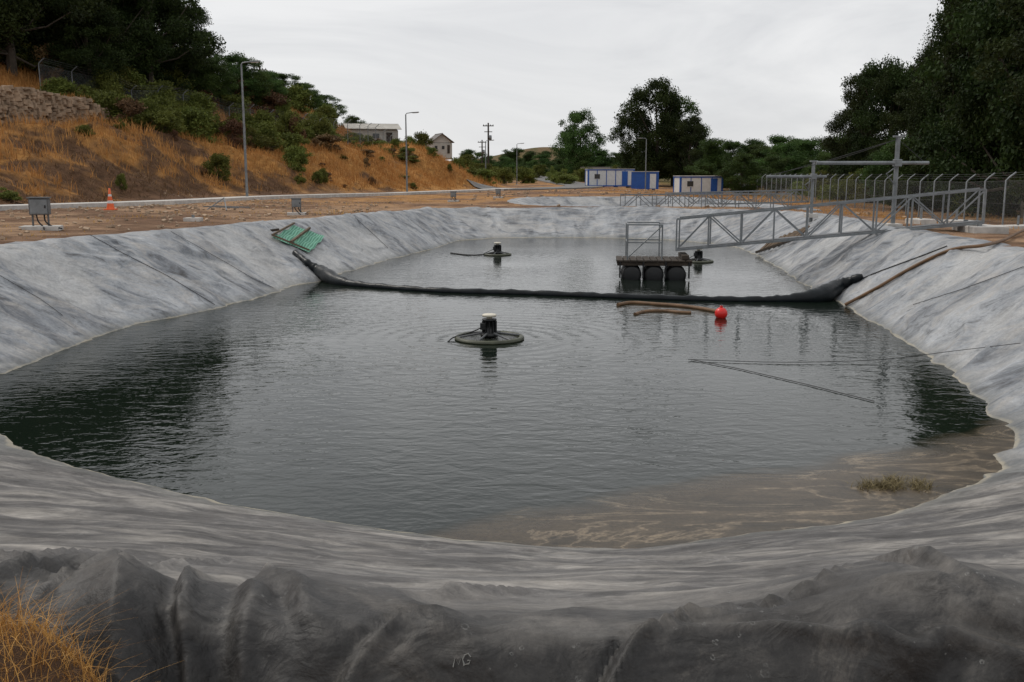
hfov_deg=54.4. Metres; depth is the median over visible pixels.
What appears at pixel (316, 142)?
bush
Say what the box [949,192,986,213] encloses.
bush
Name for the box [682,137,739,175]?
tree
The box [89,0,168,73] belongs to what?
oak tree
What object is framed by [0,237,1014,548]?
water
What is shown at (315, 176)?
bush
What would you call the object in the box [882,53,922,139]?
eucalyptus tree
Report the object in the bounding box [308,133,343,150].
bush
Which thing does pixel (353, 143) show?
bush
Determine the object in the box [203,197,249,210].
steel frame
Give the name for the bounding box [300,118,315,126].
bush
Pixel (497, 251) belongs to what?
floating aerator
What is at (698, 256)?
floating aerator
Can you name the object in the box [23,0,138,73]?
oak tree
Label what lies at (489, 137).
utility pole
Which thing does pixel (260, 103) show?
bush
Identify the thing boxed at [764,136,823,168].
tree
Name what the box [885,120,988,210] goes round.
tree
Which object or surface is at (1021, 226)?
concrete base
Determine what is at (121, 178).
bush
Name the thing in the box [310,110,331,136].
bush
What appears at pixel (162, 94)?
bush
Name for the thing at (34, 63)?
bush
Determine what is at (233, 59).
tree
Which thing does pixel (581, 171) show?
bush
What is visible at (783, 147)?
tree
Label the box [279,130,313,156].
bush
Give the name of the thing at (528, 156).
tree
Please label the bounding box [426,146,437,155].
bush
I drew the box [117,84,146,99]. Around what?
bush
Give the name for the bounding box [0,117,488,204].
dry brush
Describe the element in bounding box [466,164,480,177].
bush
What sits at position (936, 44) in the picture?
poplar tree
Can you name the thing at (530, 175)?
bush
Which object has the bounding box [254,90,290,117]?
bush
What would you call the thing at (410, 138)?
bush
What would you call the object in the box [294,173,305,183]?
bush
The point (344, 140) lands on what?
bush
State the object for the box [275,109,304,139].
bush
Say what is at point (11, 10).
oak tree
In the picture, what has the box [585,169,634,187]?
site cabin
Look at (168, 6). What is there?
oak tree
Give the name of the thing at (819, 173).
bush
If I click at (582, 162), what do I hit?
tree
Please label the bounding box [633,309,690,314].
floating hose
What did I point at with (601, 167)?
open shed
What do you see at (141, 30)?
oak tree
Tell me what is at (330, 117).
bush
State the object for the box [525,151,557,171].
tree
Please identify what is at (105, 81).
bush
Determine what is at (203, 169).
bush
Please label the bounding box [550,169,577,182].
bush
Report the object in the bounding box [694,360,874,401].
mooring rope
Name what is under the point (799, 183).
bush
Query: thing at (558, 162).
tree
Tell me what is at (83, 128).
bush
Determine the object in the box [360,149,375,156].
bush
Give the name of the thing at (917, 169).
tree
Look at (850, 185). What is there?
bush
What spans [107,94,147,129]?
bush
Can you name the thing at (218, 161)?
bush
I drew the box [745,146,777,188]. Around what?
tree
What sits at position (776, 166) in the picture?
tree
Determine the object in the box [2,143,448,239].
dry grass
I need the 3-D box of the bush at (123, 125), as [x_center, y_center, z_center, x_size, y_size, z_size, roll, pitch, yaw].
[-24.546,-13.507,62.563,1.018,1.065,0.723,2,10,12]
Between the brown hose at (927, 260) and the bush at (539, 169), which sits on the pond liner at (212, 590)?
the brown hose at (927, 260)
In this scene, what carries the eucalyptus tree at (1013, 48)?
on the ground at (148, 224)
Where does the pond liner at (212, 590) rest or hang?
on the ground at (148, 224)
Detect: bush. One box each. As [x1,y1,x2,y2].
[0,38,43,71]
[0,186,23,200]
[21,40,48,73]
[31,43,63,81]
[37,76,80,96]
[74,83,97,101]
[74,124,94,135]
[82,87,100,94]
[86,67,126,94]
[91,85,145,129]
[103,108,169,130]
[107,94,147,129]
[114,118,129,132]
[114,173,127,189]
[115,64,140,97]
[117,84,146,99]
[124,68,151,98]
[131,110,187,133]
[133,92,177,128]
[141,77,180,105]
[141,100,158,114]
[148,105,187,134]
[149,91,173,103]
[153,61,194,90]
[170,129,177,140]
[172,84,197,100]
[177,103,197,136]
[178,104,220,142]
[184,90,218,113]
[198,89,219,113]
[199,168,209,177]
[200,153,231,180]
[202,113,221,137]
[217,92,251,114]
[217,111,248,135]
[218,116,248,148]
[222,111,255,136]
[232,79,254,113]
[237,126,281,150]
[246,120,287,149]
[246,136,253,149]
[248,107,276,144]
[250,92,266,108]
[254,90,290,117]
[262,146,274,152]
[275,98,292,120]
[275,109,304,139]
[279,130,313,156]
[281,144,308,172]
[284,83,313,112]
[288,110,306,138]
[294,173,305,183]
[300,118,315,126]
[302,126,314,141]
[306,111,334,128]
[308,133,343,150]
[309,125,336,135]
[310,106,339,128]
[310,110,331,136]
[311,170,323,183]
[312,137,318,149]
[319,103,338,129]
[319,168,328,182]
[330,133,347,142]
[343,134,359,142]
[347,141,364,149]
[351,133,362,141]
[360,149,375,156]
[362,141,372,148]
[363,157,370,169]
[364,135,374,141]
[368,176,375,184]
[370,145,392,153]
[372,140,391,147]
[389,137,399,148]
[392,152,416,159]
[398,148,414,154]
[404,135,417,145]
[409,182,417,188]
[414,131,432,148]
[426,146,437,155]
[447,163,452,171]
[450,157,466,168]
[452,157,468,173]
[459,154,475,168]
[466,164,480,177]
[473,163,488,168]
[474,168,497,183]
[482,163,492,171]
[491,166,504,181]
[495,165,516,184]
[513,168,537,182]
[514,166,533,183]
[530,164,546,177]
[545,166,556,179]
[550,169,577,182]
[555,174,578,183]
[574,167,592,181]
[714,152,771,192]
[787,181,804,194]
[793,179,806,194]
[800,187,818,196]
[802,170,828,190]
[816,174,847,199]
[816,179,832,197]
[832,175,851,199]
[842,168,868,199]
[848,182,880,202]
[921,179,945,209]
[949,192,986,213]
[975,176,1016,214]
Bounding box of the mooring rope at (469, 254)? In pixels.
[450,252,492,255]
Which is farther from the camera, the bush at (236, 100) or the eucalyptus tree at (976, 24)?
the bush at (236, 100)
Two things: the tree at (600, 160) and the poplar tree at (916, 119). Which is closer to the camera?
the poplar tree at (916, 119)
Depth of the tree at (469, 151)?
255.36 m
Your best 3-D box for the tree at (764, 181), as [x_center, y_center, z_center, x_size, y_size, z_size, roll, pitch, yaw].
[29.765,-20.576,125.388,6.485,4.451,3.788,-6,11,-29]
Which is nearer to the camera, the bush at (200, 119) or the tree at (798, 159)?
the bush at (200, 119)
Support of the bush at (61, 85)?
on the ground at (148, 224)
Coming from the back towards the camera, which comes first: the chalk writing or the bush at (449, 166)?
the bush at (449, 166)
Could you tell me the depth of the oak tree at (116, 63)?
74.00 m
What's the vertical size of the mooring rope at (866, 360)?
0.546 m
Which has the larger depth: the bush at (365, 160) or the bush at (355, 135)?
the bush at (355, 135)
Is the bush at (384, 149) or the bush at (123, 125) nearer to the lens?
the bush at (123, 125)
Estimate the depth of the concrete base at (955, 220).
33.67 m
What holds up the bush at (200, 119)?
on the ground at (148, 224)
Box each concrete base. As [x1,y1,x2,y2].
[183,215,202,221]
[905,208,936,224]
[938,210,971,222]
[998,215,1023,228]
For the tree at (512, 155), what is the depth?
204.00 m
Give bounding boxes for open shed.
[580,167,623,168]
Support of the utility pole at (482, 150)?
on the ground at (148, 224)
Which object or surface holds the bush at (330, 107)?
on the ground at (148, 224)
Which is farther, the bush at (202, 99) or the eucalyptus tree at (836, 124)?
the eucalyptus tree at (836, 124)
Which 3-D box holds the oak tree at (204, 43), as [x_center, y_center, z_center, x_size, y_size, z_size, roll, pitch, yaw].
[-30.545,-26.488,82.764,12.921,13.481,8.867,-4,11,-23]
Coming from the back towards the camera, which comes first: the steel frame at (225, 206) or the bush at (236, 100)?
the bush at (236, 100)
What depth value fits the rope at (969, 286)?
18.06 m
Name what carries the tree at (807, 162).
on the ground at (148, 224)
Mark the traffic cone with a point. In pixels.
(110, 204)
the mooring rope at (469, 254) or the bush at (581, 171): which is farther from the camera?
the bush at (581, 171)
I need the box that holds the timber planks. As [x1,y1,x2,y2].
[755,225,809,252]
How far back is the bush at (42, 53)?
73.95 m
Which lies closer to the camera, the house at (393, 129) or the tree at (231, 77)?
the tree at (231, 77)
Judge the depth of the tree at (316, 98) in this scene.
114.13 m
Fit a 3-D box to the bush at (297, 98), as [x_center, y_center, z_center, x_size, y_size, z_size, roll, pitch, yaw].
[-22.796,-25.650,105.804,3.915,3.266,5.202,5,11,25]
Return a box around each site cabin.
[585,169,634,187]
[631,171,658,189]
[673,176,722,193]
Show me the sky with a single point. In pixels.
(757, 69)
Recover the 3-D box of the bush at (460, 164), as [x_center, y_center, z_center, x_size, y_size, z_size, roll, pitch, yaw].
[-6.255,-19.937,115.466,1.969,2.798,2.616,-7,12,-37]
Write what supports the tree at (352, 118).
on the ground at (148, 224)
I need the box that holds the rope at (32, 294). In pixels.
[0,275,62,315]
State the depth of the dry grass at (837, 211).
68.22 m
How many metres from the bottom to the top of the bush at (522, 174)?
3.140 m
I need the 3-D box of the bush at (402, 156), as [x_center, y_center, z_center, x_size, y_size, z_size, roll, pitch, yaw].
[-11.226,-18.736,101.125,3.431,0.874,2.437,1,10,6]
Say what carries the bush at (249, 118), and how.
on the ground at (148, 224)
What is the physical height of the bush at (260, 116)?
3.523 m
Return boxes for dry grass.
[0,62,502,202]
[0,568,180,681]
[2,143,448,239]
[594,187,1022,233]
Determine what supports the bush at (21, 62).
on the ground at (148, 224)
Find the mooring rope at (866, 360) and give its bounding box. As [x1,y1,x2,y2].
[688,343,1019,361]
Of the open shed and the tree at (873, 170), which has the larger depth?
the open shed
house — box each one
[343,123,401,142]
[427,133,454,158]
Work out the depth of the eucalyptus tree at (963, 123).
58.99 m
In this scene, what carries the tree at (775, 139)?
on the ground at (148, 224)
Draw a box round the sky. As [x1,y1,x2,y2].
[155,0,944,160]
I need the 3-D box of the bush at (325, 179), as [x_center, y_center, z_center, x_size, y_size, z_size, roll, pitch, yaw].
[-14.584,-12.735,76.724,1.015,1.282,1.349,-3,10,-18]
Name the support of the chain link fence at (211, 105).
on the ground at (148, 224)
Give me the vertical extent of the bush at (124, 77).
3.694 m
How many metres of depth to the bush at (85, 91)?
72.81 m
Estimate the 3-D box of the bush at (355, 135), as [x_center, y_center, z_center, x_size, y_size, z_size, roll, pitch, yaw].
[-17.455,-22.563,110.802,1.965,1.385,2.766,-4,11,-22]
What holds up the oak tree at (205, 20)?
on the ground at (148, 224)
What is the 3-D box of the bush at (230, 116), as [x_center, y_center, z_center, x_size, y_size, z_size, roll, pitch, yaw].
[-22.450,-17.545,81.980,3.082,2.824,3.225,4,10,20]
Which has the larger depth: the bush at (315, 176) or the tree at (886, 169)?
the tree at (886, 169)
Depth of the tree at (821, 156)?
120.29 m
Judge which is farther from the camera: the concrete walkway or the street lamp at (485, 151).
the street lamp at (485, 151)
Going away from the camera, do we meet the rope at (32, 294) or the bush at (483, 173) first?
the rope at (32, 294)
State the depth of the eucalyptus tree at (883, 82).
87.36 m
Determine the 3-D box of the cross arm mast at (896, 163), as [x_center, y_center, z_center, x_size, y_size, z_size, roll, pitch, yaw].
[9.950,-4.318,27.668,3.100,2.730,0.400,0,10,0]
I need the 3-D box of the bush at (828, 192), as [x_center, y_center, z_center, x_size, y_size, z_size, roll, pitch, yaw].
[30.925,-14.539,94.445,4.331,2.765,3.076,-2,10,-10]
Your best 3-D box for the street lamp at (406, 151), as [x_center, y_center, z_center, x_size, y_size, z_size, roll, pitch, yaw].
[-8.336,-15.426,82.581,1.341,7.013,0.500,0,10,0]
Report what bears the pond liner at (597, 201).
on the ground at (148, 224)
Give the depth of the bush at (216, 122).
82.88 m
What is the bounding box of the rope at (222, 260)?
[171,231,272,287]
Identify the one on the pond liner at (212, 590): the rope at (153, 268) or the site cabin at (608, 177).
the rope at (153, 268)
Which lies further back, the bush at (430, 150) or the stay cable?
the bush at (430, 150)
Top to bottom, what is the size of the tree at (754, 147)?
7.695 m
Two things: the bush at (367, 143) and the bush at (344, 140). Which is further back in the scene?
the bush at (367, 143)
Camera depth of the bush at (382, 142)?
108.80 m
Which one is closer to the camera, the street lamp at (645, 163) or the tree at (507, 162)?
the street lamp at (645, 163)
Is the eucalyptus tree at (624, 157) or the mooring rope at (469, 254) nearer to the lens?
the mooring rope at (469, 254)
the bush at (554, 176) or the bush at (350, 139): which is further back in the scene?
the bush at (554, 176)
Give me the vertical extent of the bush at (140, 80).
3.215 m
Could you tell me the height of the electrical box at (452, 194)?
0.647 m
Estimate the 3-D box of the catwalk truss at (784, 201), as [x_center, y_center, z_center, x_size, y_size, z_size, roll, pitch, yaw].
[13.250,-8.418,58.418,8.778,0.909,0.861,-2,10,-13]
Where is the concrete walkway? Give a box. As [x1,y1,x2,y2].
[0,188,516,210]
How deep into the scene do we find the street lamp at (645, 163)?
122.01 m
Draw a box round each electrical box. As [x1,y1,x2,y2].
[18,197,63,230]
[287,198,307,214]
[448,191,458,201]
[493,189,503,197]
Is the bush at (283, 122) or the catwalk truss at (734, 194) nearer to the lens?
the catwalk truss at (734, 194)
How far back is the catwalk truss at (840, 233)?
26.91 m
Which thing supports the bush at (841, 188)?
on the ground at (148, 224)
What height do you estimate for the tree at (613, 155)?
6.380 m
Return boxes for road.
[466,176,602,190]
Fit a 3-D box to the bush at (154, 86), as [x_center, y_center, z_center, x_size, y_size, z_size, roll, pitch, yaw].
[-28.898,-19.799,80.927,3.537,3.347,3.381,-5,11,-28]
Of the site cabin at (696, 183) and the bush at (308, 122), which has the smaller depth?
the bush at (308, 122)
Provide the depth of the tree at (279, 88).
100.20 m
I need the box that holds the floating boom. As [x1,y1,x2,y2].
[292,249,862,301]
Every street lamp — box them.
[240,60,259,195]
[405,112,418,191]
[485,140,493,167]
[515,143,523,184]
[640,138,647,189]
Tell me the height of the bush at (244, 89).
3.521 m
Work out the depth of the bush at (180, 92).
84.38 m
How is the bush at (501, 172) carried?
on the ground at (148, 224)
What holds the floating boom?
on the water
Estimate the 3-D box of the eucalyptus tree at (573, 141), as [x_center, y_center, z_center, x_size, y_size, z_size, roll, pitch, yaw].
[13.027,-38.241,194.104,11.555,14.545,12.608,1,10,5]
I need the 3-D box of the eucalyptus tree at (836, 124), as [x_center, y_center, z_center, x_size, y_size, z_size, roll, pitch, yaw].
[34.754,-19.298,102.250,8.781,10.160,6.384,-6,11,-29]
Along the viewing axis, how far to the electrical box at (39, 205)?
24.87 m
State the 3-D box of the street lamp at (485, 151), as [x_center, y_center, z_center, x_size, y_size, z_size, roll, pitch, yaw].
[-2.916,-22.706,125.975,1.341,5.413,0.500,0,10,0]
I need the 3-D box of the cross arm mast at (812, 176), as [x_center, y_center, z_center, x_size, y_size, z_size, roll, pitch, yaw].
[10.175,-5.371,35.807,2.150,2.206,0.400,0,10,0]
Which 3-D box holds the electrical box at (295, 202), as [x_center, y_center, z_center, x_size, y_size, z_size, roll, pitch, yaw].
[-8.195,-5.122,38.049,0.804,0.664,0.721,-2,10,-11]
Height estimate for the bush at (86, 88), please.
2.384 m
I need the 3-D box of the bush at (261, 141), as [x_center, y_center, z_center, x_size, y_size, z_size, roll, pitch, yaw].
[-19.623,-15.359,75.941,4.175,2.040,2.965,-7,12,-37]
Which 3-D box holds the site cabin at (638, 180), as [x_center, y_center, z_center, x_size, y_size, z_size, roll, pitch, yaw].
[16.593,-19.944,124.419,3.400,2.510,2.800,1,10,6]
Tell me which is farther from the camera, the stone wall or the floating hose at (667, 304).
the stone wall
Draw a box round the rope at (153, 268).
[91,235,214,304]
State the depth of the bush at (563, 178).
147.50 m
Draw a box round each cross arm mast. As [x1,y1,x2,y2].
[766,160,826,221]
[816,135,928,226]
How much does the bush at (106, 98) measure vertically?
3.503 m
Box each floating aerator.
[447,313,523,344]
[480,242,511,255]
[689,249,713,262]
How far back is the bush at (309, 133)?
89.41 m
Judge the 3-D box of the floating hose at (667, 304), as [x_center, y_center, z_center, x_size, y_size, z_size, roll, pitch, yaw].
[3.517,-0.761,22.072,2.377,0.090,0.584,5,11,29]
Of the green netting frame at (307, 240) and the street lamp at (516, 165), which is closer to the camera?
the green netting frame at (307, 240)
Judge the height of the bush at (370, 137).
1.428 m
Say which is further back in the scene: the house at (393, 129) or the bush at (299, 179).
the house at (393, 129)
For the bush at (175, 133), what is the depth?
66.34 m
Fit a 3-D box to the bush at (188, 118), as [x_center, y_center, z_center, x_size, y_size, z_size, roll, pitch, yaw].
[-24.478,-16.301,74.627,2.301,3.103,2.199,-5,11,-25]
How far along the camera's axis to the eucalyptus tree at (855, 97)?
94.32 m
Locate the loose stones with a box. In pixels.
[0,188,918,239]
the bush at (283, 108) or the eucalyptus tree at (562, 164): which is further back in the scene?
the eucalyptus tree at (562, 164)
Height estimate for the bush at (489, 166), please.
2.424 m
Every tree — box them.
[0,0,92,69]
[0,0,109,75]
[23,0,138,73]
[36,0,174,81]
[41,0,130,92]
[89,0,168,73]
[106,0,226,90]
[149,0,213,91]
[150,4,227,64]
[176,45,231,97]
[191,56,239,103]
[207,51,263,99]
[237,57,274,105]
[256,70,289,104]
[271,72,314,93]
[303,82,325,108]
[312,94,346,118]
[340,114,361,125]
[451,149,474,161]
[472,152,495,167]
[492,157,518,173]
[502,147,528,174]
[522,150,547,166]
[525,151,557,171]
[526,153,556,174]
[548,159,563,172]
[549,107,607,172]
[557,131,577,173]
[571,151,603,169]
[579,149,619,168]
[606,107,663,170]
[608,152,619,164]
[612,77,690,178]
[649,96,712,185]
[663,115,709,176]
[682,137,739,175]
[694,153,737,188]
[702,138,757,187]
[735,137,766,155]
[736,163,765,186]
[744,143,772,186]
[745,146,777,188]
[755,140,818,189]
[761,155,793,192]
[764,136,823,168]
[765,134,804,155]
[778,138,829,184]
[796,151,838,181]
[799,159,819,181]
[818,109,876,181]
[822,68,888,178]
[830,54,915,177]
[854,135,937,206]
[861,62,917,165]
[864,150,887,203]
[878,137,962,209]
[879,138,935,209]
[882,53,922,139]
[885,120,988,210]
[900,0,1023,217]
[904,33,941,138]
[915,6,951,152]
[924,0,973,207]
[929,0,983,166]
[938,55,980,117]
[946,0,1023,213]
[956,42,993,209]
[970,0,1023,203]
[973,17,1023,198]
[986,77,1023,128]
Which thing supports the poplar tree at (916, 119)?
on the ground at (148, 224)
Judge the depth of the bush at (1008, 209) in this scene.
59.19 m
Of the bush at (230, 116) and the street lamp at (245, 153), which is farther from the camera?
the bush at (230, 116)
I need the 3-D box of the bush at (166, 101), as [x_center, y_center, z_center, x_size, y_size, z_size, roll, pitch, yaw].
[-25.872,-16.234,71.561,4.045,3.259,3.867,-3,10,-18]
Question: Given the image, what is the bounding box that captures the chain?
[863,245,946,277]
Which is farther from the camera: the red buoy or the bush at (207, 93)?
the bush at (207, 93)
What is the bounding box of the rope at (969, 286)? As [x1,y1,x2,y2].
[913,266,1023,304]
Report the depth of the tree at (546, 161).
228.14 m
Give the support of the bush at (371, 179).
on the ground at (148, 224)
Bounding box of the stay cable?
[772,140,894,174]
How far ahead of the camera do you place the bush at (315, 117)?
101.36 m
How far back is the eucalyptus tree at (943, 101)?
69.31 m
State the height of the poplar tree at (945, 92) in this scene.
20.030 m
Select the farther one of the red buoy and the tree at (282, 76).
the tree at (282, 76)
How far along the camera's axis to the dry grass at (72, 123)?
72.13 m
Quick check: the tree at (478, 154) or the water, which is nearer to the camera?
the water
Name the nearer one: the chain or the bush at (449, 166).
the chain
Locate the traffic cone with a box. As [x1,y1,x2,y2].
[103,188,117,209]
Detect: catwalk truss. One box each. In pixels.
[620,193,791,209]
[665,189,808,204]
[675,188,986,250]
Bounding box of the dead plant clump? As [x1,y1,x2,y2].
[845,470,944,491]
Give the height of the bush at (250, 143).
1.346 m
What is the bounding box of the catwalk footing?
[952,220,1008,233]
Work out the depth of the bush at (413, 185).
91.30 m
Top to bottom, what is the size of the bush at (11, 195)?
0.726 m
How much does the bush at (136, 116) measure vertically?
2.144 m
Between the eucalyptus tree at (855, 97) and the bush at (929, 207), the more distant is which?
the eucalyptus tree at (855, 97)
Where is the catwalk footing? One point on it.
(980, 227)
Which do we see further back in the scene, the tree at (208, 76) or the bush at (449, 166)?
the bush at (449, 166)
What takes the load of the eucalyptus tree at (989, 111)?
on the ground at (148, 224)
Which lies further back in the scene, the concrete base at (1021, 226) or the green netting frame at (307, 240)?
the concrete base at (1021, 226)
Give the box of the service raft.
[616,222,691,279]
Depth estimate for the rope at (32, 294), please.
18.25 m
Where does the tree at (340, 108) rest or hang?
on the ground at (148, 224)
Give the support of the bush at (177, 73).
on the ground at (148, 224)
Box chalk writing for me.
[453,653,470,666]
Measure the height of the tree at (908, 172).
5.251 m
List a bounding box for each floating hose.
[616,301,715,311]
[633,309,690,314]
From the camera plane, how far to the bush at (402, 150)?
102.79 m
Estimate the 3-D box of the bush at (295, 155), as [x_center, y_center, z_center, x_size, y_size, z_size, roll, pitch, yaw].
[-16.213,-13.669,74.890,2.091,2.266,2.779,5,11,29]
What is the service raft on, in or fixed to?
on the water
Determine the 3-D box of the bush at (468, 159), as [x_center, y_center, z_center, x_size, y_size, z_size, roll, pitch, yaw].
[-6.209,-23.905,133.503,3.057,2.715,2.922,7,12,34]
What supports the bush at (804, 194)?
on the ground at (148, 224)
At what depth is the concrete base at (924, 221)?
30.55 m
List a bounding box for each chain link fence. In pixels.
[38,58,399,142]
[729,172,1023,224]
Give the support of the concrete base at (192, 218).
on the ground at (148, 224)
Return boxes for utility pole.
[478,140,484,162]
[483,123,493,163]
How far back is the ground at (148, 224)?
55.05 m
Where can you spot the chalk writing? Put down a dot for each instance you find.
(462, 660)
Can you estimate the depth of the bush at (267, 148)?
76.16 m
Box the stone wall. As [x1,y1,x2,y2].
[0,85,122,125]
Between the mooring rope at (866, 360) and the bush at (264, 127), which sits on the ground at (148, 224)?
the bush at (264, 127)
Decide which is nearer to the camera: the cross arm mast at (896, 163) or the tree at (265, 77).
the cross arm mast at (896, 163)
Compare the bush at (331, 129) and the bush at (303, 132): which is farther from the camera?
the bush at (331, 129)
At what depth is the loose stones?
41.26 m
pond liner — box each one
[0,206,1023,681]
[507,196,820,210]
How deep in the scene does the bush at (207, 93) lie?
88.23 m
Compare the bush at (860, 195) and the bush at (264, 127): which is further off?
the bush at (860, 195)
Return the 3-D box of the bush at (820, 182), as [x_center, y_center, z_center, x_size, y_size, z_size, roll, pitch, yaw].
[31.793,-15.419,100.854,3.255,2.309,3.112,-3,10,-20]
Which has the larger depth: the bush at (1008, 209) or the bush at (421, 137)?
the bush at (421, 137)
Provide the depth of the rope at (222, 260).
24.84 m
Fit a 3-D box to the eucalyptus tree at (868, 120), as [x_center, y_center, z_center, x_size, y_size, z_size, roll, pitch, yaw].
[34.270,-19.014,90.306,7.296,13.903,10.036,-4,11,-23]
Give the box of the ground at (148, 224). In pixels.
[0,64,1023,681]
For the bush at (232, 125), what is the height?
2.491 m
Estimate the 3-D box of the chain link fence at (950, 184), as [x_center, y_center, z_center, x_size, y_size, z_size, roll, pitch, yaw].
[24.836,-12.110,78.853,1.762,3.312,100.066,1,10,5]
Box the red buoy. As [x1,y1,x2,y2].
[715,304,727,317]
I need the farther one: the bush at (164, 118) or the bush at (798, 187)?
the bush at (798, 187)
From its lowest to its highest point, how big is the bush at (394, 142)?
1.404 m
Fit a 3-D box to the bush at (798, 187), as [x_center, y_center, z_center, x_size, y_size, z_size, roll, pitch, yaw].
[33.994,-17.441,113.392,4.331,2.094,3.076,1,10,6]
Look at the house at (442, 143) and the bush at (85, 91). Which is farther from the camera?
the house at (442, 143)
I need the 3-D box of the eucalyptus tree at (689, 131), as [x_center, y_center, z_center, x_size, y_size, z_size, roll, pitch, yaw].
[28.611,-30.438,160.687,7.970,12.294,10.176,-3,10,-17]
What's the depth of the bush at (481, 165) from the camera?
130.20 m
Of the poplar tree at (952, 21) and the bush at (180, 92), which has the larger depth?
the bush at (180, 92)
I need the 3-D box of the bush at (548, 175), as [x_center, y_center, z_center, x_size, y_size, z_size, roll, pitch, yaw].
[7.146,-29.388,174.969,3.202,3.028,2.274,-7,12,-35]
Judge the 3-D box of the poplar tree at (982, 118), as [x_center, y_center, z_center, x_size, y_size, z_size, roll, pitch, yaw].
[31.826,-17.422,63.948,6.012,19.516,4.807,-1,10,-8]
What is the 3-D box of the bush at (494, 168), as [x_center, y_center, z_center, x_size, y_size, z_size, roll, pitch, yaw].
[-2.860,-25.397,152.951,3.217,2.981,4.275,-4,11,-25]
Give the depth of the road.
113.51 m
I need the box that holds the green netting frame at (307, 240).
[270,222,323,251]
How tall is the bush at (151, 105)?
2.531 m
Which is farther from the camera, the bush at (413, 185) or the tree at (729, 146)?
the tree at (729, 146)
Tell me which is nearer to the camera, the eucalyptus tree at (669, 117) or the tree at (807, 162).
the tree at (807, 162)
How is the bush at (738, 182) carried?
on the ground at (148, 224)
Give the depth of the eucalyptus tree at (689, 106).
166.97 m
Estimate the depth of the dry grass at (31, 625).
2.87 m
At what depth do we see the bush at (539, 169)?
198.30 m
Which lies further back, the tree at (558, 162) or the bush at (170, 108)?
the tree at (558, 162)
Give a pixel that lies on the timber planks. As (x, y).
(767, 246)
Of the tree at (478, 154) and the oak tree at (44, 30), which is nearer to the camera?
the oak tree at (44, 30)
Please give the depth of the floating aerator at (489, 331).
17.82 m
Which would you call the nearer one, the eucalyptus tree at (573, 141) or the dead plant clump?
the dead plant clump
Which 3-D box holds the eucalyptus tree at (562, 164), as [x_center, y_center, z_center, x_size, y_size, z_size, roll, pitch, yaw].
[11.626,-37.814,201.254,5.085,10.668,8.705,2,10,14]
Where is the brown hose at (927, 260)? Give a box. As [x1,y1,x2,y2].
[844,229,1023,305]
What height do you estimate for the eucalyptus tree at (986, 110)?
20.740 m
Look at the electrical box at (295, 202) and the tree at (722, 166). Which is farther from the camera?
the tree at (722, 166)
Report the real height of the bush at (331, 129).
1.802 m
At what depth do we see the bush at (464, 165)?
115.09 m
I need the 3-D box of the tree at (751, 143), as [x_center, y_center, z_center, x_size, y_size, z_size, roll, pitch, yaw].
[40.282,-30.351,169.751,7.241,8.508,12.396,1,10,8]

